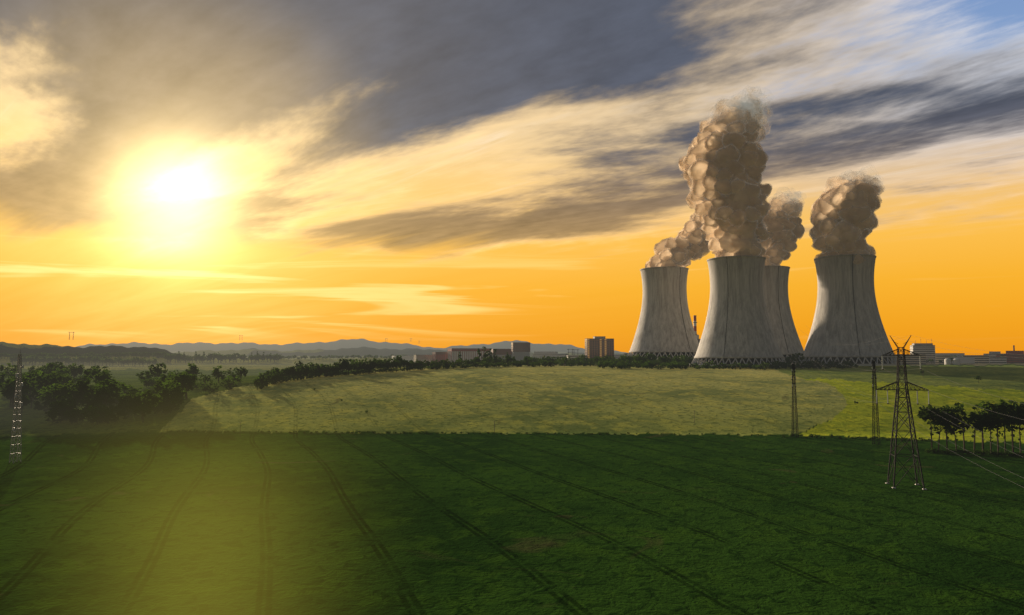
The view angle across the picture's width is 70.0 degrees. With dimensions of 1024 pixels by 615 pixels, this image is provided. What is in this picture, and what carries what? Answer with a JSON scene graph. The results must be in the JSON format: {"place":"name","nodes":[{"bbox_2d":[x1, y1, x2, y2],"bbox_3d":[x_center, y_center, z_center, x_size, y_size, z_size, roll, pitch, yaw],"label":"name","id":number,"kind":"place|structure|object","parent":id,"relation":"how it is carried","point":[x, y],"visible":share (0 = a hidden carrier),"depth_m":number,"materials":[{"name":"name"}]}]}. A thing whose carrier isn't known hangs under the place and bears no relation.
{"place":"outdoors","nodes":[
{"label":"outdoors","id":0,"kind":"place"},
{"bbox_2d":[0,339,1023,614],"bbox_3d":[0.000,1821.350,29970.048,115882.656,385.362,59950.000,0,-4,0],"label":"terrain","id":1,"kind":"structure","parent":0,"point":[154,515],"depth_m":261.07,"materials":[{"name":"green plant"}]},
{"bbox_2d":[0,365,19,375],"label":"valley tree","id":2,"kind":"object","parent":1,"relation":"on","point":[5,369],"visible":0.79,"depth_m":843.05,"materials":[{"name":"green plant"}]},
{"bbox_2d":[9,354,23,462],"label":"lattice tower","id":3,"kind":"structure","parent":1,"relation":"on","point":[18,374],"depth_m":343.61,"materials":[{"name":"silver metal"}]},
{"bbox_2d":[0,373,36,407],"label":"valley tree","id":4,"kind":"object","parent":1,"relation":"on","point":[10,387],"visible":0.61,"depth_m":567.18,"materials":[{"name":"green plant"}]},
{"bbox_2d":[11,396,32,412],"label":"valley tree","id":5,"kind":"object","parent":1,"relation":"on","point":[26,400],"visible":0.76,"depth_m":537.32,"materials":[{"name":"green plant"}]},
{"bbox_2d":[20,389,39,407],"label":"valley tree","id":6,"kind":"object","parent":1,"relation":"on","point":[30,393],"visible":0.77,"depth_m":562.68,"materials":[{"name":"green plant"}]},
{"bbox_2d":[23,376,40,397],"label":"valley tree","id":7,"kind":"object","parent":1,"relation":"on","point":[33,383],"visible":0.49,"depth_m":622.52,"materials":[{"name":"green plant"}]},
{"bbox_2d":[25,367,43,389],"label":"valley tree","id":8,"kind":"object","parent":1,"relation":"on","point":[34,370],"visible":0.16,"depth_m":670.12,"materials":[{"name":"green plant"}]},
{"bbox_2d":[25,372,46,395],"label":"valley tree","id":9,"kind":"object","parent":1,"relation":"on","point":[36,376],"visible":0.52,"depth_m":629.50,"materials":[{"name":"green plant"}]},
{"bbox_2d":[33,396,55,409],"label":"bush","id":10,"kind":"object","parent":1,"relation":"on","point":[47,403],"visible":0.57,"depth_m":531.72,"materials":[{"name":"green plant"}]},
{"bbox_2d":[41,383,59,395],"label":"valley tree","id":11,"kind":"object","parent":1,"relation":"on","point":[51,385],"visible":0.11,"depth_m":564.62,"materials":[{"name":"green plant"}]},
{"bbox_2d":[43,361,60,371],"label":"valley tree","id":12,"kind":"object","parent":1,"relation":"on","point":[50,366],"visible":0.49,"depth_m":837.25,"materials":[{"name":"green plant"}]},
{"bbox_2d":[39,373,67,391],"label":"valley tree","id":13,"kind":"object","parent":1,"relation":"on","point":[47,380],"visible":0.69,"depth_m":611.59,"materials":[{"name":"green plant"}]},
{"bbox_2d":[38,387,74,403],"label":"valley tree","id":14,"kind":"object","parent":1,"relation":"on","point":[48,395],"visible":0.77,"depth_m":531.23,"materials":[{"name":"green plant"}]},
{"bbox_2d":[41,406,73,422],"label":"bush","id":15,"kind":"object","parent":1,"relation":"on","point":[55,411],"visible":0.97,"depth_m":489.97,"materials":[{"name":"green plant"}]},
{"bbox_2d":[48,371,72,384],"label":"valley tree","id":16,"kind":"object","parent":1,"relation":"on","point":[61,376],"visible":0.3,"depth_m":654.80,"materials":[{"name":"green plant"}]},
{"bbox_2d":[48,367,73,374],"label":"valley tree","id":17,"kind":"object","parent":1,"relation":"on","point":[66,371],"visible":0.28,"depth_m":790.65,"materials":[{"name":"green plant"}]},
{"bbox_2d":[51,383,84,404],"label":"valley tree","id":18,"kind":"object","parent":1,"relation":"on","point":[64,387],"visible":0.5,"depth_m":532.54,"materials":[{"name":"green plant"}]},
{"bbox_2d":[56,391,90,412],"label":"bush","id":19,"kind":"object","parent":1,"relation":"on","point":[82,396],"visible":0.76,"depth_m":507.76,"materials":[{"name":"green plant"}]},
{"bbox_2d":[69,367,83,381],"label":"valley tree","id":20,"kind":"object","parent":1,"relation":"on","point":[75,371],"visible":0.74,"depth_m":879.91,"materials":[{"name":"green plant"}]},
{"bbox_2d":[64,406,95,423],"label":"bush","id":21,"kind":"object","parent":1,"relation":"on","point":[75,415],"visible":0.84,"depth_m":489.11,"materials":[{"name":"green plant"}]},
{"bbox_2d":[73,373,90,385],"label":"valley tree","id":22,"kind":"object","parent":1,"relation":"on","point":[79,378],"visible":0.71,"depth_m":699.86,"materials":[{"name":"green plant"}]},
{"bbox_2d":[67,380,109,400],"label":"valley tree","id":23,"kind":"object","parent":1,"relation":"on","point":[94,385],"visible":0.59,"depth_m":529.52,"materials":[{"name":"green plant"}]},
{"bbox_2d":[81,404,108,420],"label":"bush","id":24,"kind":"object","parent":1,"relation":"on","point":[87,408],"visible":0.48,"depth_m":491.63,"materials":[{"name":"green plant"}]},
{"bbox_2d":[77,400,114,415],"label":"bush","id":25,"kind":"object","parent":1,"relation":"on","point":[103,404],"visible":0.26,"depth_m":501.08,"materials":[{"name":"green plant"}]},
{"bbox_2d":[85,367,111,381],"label":"valley tree","id":26,"kind":"object","parent":1,"relation":"on","point":[91,373],"visible":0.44,"depth_m":663.71,"materials":[{"name":"green plant"}]},
{"bbox_2d":[87,365,109,373],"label":"valley tree","id":27,"kind":"object","parent":1,"relation":"on","point":[94,368],"visible":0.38,"depth_m":812.62,"materials":[{"name":"green plant"}]},
{"bbox_2d":[80,404,118,425],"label":"bush","id":28,"kind":"object","parent":1,"relation":"on","point":[91,415],"visible":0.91,"depth_m":485.16,"materials":[{"name":"green plant"}]},
{"bbox_2d":[88,371,113,382],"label":"valley tree","id":29,"kind":"object","parent":1,"relation":"on","point":[100,378],"visible":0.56,"depth_m":610.09,"materials":[{"name":"green plant"}]},
{"bbox_2d":[91,385,125,406],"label":"valley tree","id":30,"kind":"object","parent":1,"relation":"on","point":[110,394],"visible":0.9,"depth_m":514.71,"materials":[{"name":"green plant"}]},
{"bbox_2d":[97,376,123,400],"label":"valley tree","id":31,"kind":"object","parent":1,"relation":"on","point":[117,385],"visible":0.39,"depth_m":537.49,"materials":[{"name":"green plant"}]},
{"bbox_2d":[113,378,135,389],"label":"bush","id":32,"kind":"object","parent":1,"relation":"on","point":[124,382],"visible":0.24,"depth_m":617.72,"materials":[{"name":"green plant"}]},
{"bbox_2d":[119,390,135,416],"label":"valley tree","id":33,"kind":"object","parent":1,"relation":"on","point":[124,395],"visible":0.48,"depth_m":510.26,"materials":[{"name":"green plant"}]},
{"bbox_2d":[113,385,141,400],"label":"valley tree","id":34,"kind":"object","parent":1,"relation":"on","point":[125,388],"visible":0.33,"depth_m":535.39,"materials":[{"name":"green plant"}]},
{"bbox_2d":[128,389,157,419],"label":"valley tree","id":35,"kind":"object","parent":1,"relation":"on","point":[134,399],"visible":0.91,"depth_m":496.51,"materials":[{"name":"green plant"}]},
{"bbox_2d":[134,393,156,411],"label":"valley tree","id":36,"kind":"object","parent":1,"relation":"on","point":[144,401],"visible":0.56,"depth_m":500.30,"materials":[{"name":"green plant"}]},
{"bbox_2d":[139,371,154,379],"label":"valley tree","id":37,"kind":"object","parent":1,"relation":"on","point":[142,376],"visible":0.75,"depth_m":710.17,"materials":[{"name":"green plant"}]},
{"bbox_2d":[142,375,169,388],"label":"bush","id":38,"kind":"object","parent":1,"relation":"on","point":[149,382],"visible":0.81,"depth_m":670.65,"materials":[{"name":"green plant"}]},
{"bbox_2d":[149,362,167,375],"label":"valley tree","id":39,"kind":"object","parent":1,"relation":"on","point":[154,369],"visible":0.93,"depth_m":744.73,"materials":[{"name":"green plant"}]},
{"bbox_2d":[153,380,182,393],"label":"valley tree","id":40,"kind":"object","parent":1,"relation":"on","point":[165,384],"visible":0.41,"depth_m":558.49,"materials":[{"name":"green plant"}]},
{"bbox_2d":[160,374,175,382],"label":"valley tree","id":41,"kind":"object","parent":1,"relation":"on","point":[171,376],"visible":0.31,"depth_m":610.90,"materials":[{"name":"green plant"}]},
{"bbox_2d":[158,383,183,411],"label":"valley tree","id":42,"kind":"object","parent":1,"relation":"on","point":[172,388],"visible":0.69,"depth_m":523.45,"materials":[{"name":"green plant"}]},
{"bbox_2d":[168,373,195,400],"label":"valley tree","id":43,"kind":"object","parent":1,"relation":"on","point":[178,379],"visible":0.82,"depth_m":576.37,"materials":[{"name":"green plant"}]},
{"bbox_2d":[178,363,198,375],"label":"valley tree","id":44,"kind":"object","parent":1,"relation":"on","point":[183,369],"visible":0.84,"depth_m":745.42,"materials":[{"name":"green plant"}]},
{"bbox_2d":[180,370,197,398],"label":"valley tree","id":45,"kind":"object","parent":1,"relation":"on","point":[191,378],"visible":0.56,"depth_m":586.05,"materials":[{"name":"green plant"}]},
{"bbox_2d":[199,374,210,382],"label":"valley tree","id":46,"kind":"object","parent":1,"relation":"on","point":[206,379],"visible":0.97,"depth_m":673.00,"materials":[{"name":"green plant"}]},
{"bbox_2d":[197,381,217,392],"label":"bush","id":47,"kind":"object","parent":1,"relation":"on","point":[210,384],"visible":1,"depth_m":623.08,"materials":[{"name":"green plant"}]},
{"bbox_2d":[212,365,227,382],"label":"valley tree","id":48,"kind":"object","parent":1,"relation":"on","point":[221,370],"visible":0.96,"depth_m":721.68,"materials":[{"name":"green plant"}]},
{"bbox_2d":[222,375,241,389],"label":"bush","id":49,"kind":"object","parent":1,"relation":"on","point":[233,381],"visible":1,"depth_m":644.04,"materials":[{"name":"green plant"}]},
{"bbox_2d":[223,369,241,380],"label":"bush","id":50,"kind":"object","parent":1,"relation":"on","point":[228,373],"visible":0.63,"depth_m":717.34,"materials":[{"name":"green plant"}]},
{"bbox_2d":[233,366,249,379],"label":"valley tree","id":51,"kind":"object","parent":1,"relation":"on","point":[239,370],"visible":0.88,"depth_m":730.37,"materials":[{"name":"green plant"}]},
{"bbox_2d":[253,377,263,388],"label":"round tree","id":52,"kind":"object","parent":1,"relation":"on","point":[257,382],"visible":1,"depth_m":643.08,"materials":[{"name":"green plant"}]},
{"bbox_2d":[252,372,264,387],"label":"round tree","id":53,"kind":"object","parent":1,"relation":"on","point":[260,374],"visible":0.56,"depth_m":651.51,"materials":[{"name":"green plant"}]},
{"bbox_2d":[288,367,303,379],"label":"round tree","id":54,"kind":"object","parent":1,"relation":"on","point":[294,372],"visible":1,"depth_m":722.56,"materials":[{"name":"green plant"}]},
{"bbox_2d":[341,358,357,374],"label":"round tree","id":55,"kind":"object","parent":1,"relation":"on","point":[352,361],"visible":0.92,"depth_m":788.75,"materials":[{"name":"green plant"}]},
{"bbox_2d":[387,357,397,365],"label":"round tree","id":56,"kind":"object","parent":1,"relation":"on","point":[395,360],"visible":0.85,"depth_m":841.90,"materials":[{"name":"green plant"}]},
{"bbox_2d":[392,356,413,360],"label":"shed","id":57,"kind":"structure","parent":1,"relation":"on","point":[409,358],"depth_m":2671.92,"materials":[{"name":"grey concrete"}]},
{"bbox_2d":[414,355,431,365],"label":"shed","id":58,"kind":"structure","parent":1,"relation":"on","point":[425,357],"depth_m":2425.57,"materials":[{"name":"grey concrete"}]},
{"bbox_2d":[432,352,446,362],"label":"hall annex","id":59,"kind":"object","parent":1,"relation":"on","point":[439,356],"visible":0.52,"depth_m":2361.86,"materials":[{"name":"grey"}]},
{"bbox_2d":[447,348,489,363],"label":"building","id":60,"kind":"structure","parent":1,"relation":"on","point":[466,353],"depth_m":2335.65,"materials":[{"name":"grey"}]},
{"bbox_2d":[491,349,511,361],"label":"block","id":61,"kind":"structure","parent":1,"relation":"on","point":[502,353],"depth_m":2294.49,"materials":[{"name":"grey"}]},
{"bbox_2d":[511,342,529,359],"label":"tall block","id":62,"kind":"structure","parent":1,"relation":"on","point":[520,350],"depth_m":2245.07,"materials":[{"name":"grey concrete"}]},
{"bbox_2d":[533,354,565,358],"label":"long shed","id":63,"kind":"structure","parent":1,"relation":"on","point":[539,356],"depth_m":2093.60,"materials":[{"name":"grey"}]},
{"bbox_2d":[566,336,613,363],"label":"building","id":64,"kind":"structure","parent":1,"relation":"on","point":[599,346],"depth_m":1486.81,"materials":[{"name":"grey concrete"}]},
{"bbox_2d":[618,361,631,368],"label":"shrub","id":65,"kind":"object","parent":1,"relation":"on","point":[625,364],"visible":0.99,"depth_m":897.65,"materials":[{"name":"green plant"}]},
{"bbox_2d":[638,361,653,368],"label":"shrub","id":66,"kind":"object","parent":1,"relation":"on","point":[643,364],"visible":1,"depth_m":919.28,"materials":[{"name":"green plant"}]},
{"bbox_2d":[643,354,654,362],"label":"round tree","id":67,"kind":"object","parent":1,"relation":"on","point":[649,357],"visible":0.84,"depth_m":1090.96,"materials":[{"name":"green plant"}]},
{"bbox_2d":[627,266,698,357],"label":"cooling tower","id":68,"kind":"structure","parent":1,"relation":"on","point":[665,326],"depth_m":1233.15,"materials":[{"name":"concrete"}]},
{"bbox_2d":[693,315,696,334],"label":"vent stack","id":69,"kind":"object","parent":1,"relation":"on","point":[695,324],"visible":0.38,"depth_m":1724.88,"materials":[{"name":"grey concrete"}]},
{"bbox_2d":[691,255,784,366],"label":"cooling tower","id":70,"kind":"structure","parent":1,"relation":"on","point":[737,329],"depth_m":1032.73,"materials":[{"name":"concrete"}]},
{"bbox_2d":[754,361,771,368],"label":"shrub","id":71,"kind":"object","parent":1,"relation":"on","point":[763,364],"visible":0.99,"depth_m":929.01,"materials":[{"name":"green plant"}]},
{"bbox_2d":[769,360,788,368],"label":"tree","id":72,"kind":"object","parent":1,"relation":"on","point":[785,365],"visible":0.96,"depth_m":951.90,"materials":[{"name":"green plant"}]},
{"bbox_2d":[764,265,803,361],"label":"cooling tower","id":73,"kind":"structure","parent":1,"relation":"on","point":[778,304],"depth_m":1187.90,"materials":[{"name":"concrete"}]},
{"bbox_2d":[791,363,798,437],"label":"lattice mast","id":74,"kind":"object","parent":1,"relation":"on","point":[795,386],"visible":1,"depth_m":448.27,"materials":[{"name":"grey metal"}]},
{"bbox_2d":[791,352,805,361],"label":"round tree","id":75,"kind":"object","parent":1,"relation":"on","point":[796,357],"visible":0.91,"depth_m":1033.24,"materials":[{"name":"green plant"}]},
{"bbox_2d":[807,359,824,368],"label":"shrub","id":76,"kind":"object","parent":1,"relation":"on","point":[819,366],"visible":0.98,"depth_m":947.13,"materials":[{"name":"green plant"}]},
{"bbox_2d":[841,358,856,367],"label":"shrub","id":77,"kind":"object","parent":1,"relation":"on","point":[850,362],"visible":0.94,"depth_m":962.55,"materials":[{"name":"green plant"}]},
{"bbox_2d":[801,254,901,365],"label":"cooling tower","id":78,"kind":"structure","parent":1,"relation":"on","point":[847,312],"depth_m":1027.37,"materials":[{"name":"concrete"}]},
{"bbox_2d":[871,358,879,444],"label":"lattice mast","id":79,"kind":"object","parent":1,"relation":"on","point":[873,369],"visible":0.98,"depth_m":410.35,"materials":[{"name":"grey metal"}]},
{"bbox_2d":[876,336,929,489],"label":"pylon donau","id":80,"kind":"object","parent":1,"relation":"on","point":[906,391],"visible":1,"depth_m":281.20,"materials":[{"name":"grey metal"}]},
{"bbox_2d":[793,333,1022,486],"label":"power line conductors","id":81,"kind":"object","parent":80,"relation":"attached to","point":[932,405],"visible":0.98,"depth_m":228.82,"materials":[{"name":"grey metal"}]},
{"bbox_2d":[895,354,925,363],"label":"cream range","id":82,"kind":"structure","parent":1,"relation":"on","point":[912,359],"depth_m":1356.21,"materials":[{"name":"grey concrete"}]},
{"bbox_2d":[910,343,935,363],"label":"office tower","id":83,"kind":"structure","parent":1,"relation":"on","point":[928,349],"depth_m":1435.26,"materials":[{"name":"grey concrete"}]},
{"bbox_2d":[914,402,939,449],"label":"thin tree","id":84,"kind":"object","parent":1,"relation":"on","point":[921,416],"visible":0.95,"depth_m":380.42,"materials":[{"name":"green plant"}]},
{"bbox_2d":[926,414,949,448],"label":"thin tree","id":85,"kind":"object","parent":1,"relation":"on","point":[937,425],"visible":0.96,"depth_m":378.54,"materials":[{"name":"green plant"}]},
{"bbox_2d":[934,407,960,448],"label":"thin tree","id":86,"kind":"object","parent":1,"relation":"on","point":[947,422],"visible":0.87,"depth_m":377.68,"materials":[{"name":"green plant"}]},
{"bbox_2d":[935,353,964,356],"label":"shed","id":87,"kind":"structure","parent":1,"relation":"on","point":[957,354],"depth_m":1880.53,"materials":[{"name":"grey"}]},
{"bbox_2d":[944,358,959,364],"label":"storage tanks","id":88,"kind":"object","parent":1,"relation":"on","point":[947,361],"visible":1,"depth_m":1279.61,"materials":[{"name":"grey metal"}]},
{"bbox_2d":[943,418,963,449],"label":"thin tree","id":89,"kind":"object","parent":1,"relation":"on","point":[955,431],"visible":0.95,"depth_m":375.81,"materials":[{"name":"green plant"}]},
{"bbox_2d":[941,401,968,452],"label":"thin tree","id":90,"kind":"object","parent":1,"relation":"on","point":[949,409],"visible":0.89,"depth_m":376.80,"materials":[{"name":"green plant"}]},
{"bbox_2d":[935,355,974,362],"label":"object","id":91,"kind":"object","parent":1,"relation":"on","point":[962,359],"visible":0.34,"depth_m":1449.73,"materials":[{"name":"grey concrete"}]},
{"bbox_2d":[963,408,986,449],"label":"thin tree","id":92,"kind":"object","parent":1,"relation":"on","point":[974,427],"visible":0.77,"depth_m":370.71,"materials":[{"name":"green plant"}]},
{"bbox_2d":[965,400,999,453],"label":"thin tree","id":93,"kind":"object","parent":1,"relation":"on","point":[985,425],"visible":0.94,"depth_m":367.15,"materials":[{"name":"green plant"}]},
{"bbox_2d":[964,355,1006,363],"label":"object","id":94,"kind":"object","parent":1,"relation":"on","point":[988,359],"visible":0.84,"depth_m":1505.79,"materials":[{"name":"grey concrete"}]},
{"bbox_2d":[983,351,1000,356],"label":"shed","id":95,"kind":"structure","parent":1,"relation":"on","point":[991,354],"depth_m":1753.49,"materials":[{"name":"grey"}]},
{"bbox_2d":[984,416,1002,449],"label":"thin tree","id":96,"kind":"object","parent":1,"relation":"on","point":[994,433],"visible":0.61,"depth_m":368.51,"materials":[{"name":"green plant"}]},
{"bbox_2d":[984,401,1010,451],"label":"thin tree","id":97,"kind":"object","parent":1,"relation":"on","point":[1005,408],"visible":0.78,"depth_m":366.32,"materials":[{"name":"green plant"}]},
{"bbox_2d":[997,406,1014,450],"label":"thin tree","id":98,"kind":"object","parent":1,"relation":"on","point":[1004,423],"visible":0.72,"depth_m":366.60,"materials":[{"name":"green plant"}]},
{"bbox_2d":[996,351,1023,362],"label":"boiler house","id":99,"kind":"structure","parent":1,"relation":"on","point":[1011,356],"depth_m":1563.51,"materials":[{"name":"grey concrete"}]},
{"bbox_2d":[1003,399,1023,451],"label":"thin tree","id":100,"kind":"object","parent":1,"relation":"on","point":[1012,407],"visible":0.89,"depth_m":365.15,"materials":[{"name":"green plant"}]},
{"bbox_2d":[1010,412,1023,455],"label":"thin tree","id":101,"kind":"object","parent":1,"relation":"on","point":[1018,427],"visible":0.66,"depth_m":364.20,"materials":[{"name":"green plant"}]},
{"bbox_2d":[1016,404,1023,429],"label":"thin tree","id":102,"kind":"object","parent":1,"relation":"on","point":[1019,409],"visible":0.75,"depth_m":363.96,"materials":[{"name":"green plant"}]},
{"bbox_2d":[0,0,1023,354],"label":"sky","id":103,"kind":"structure","parent":0,"point":[432,173],"materials":[{"name":"orange"}]},
{"bbox_2d":[645,213,708,267],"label":"steam plume","id":104,"kind":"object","parent":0,"point":[686,245],"depth_m":1246.71,"materials":[{"name":"grey"}]},
{"bbox_2d":[678,102,771,256],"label":"steam plume","id":105,"kind":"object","parent":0,"point":[722,163],"depth_m":1042.15,"materials":[{"name":"grey"}]},
{"bbox_2d":[759,195,804,265],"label":"steam plume","id":106,"kind":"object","parent":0,"point":[782,220],"depth_m":1204.22,"materials":[{"name":"grey"}]},
{"bbox_2d":[809,176,881,263],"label":"steam plume","id":107,"kind":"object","parent":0,"point":[843,219],"depth_m":1032.34,"materials":[{"name":"grey"}]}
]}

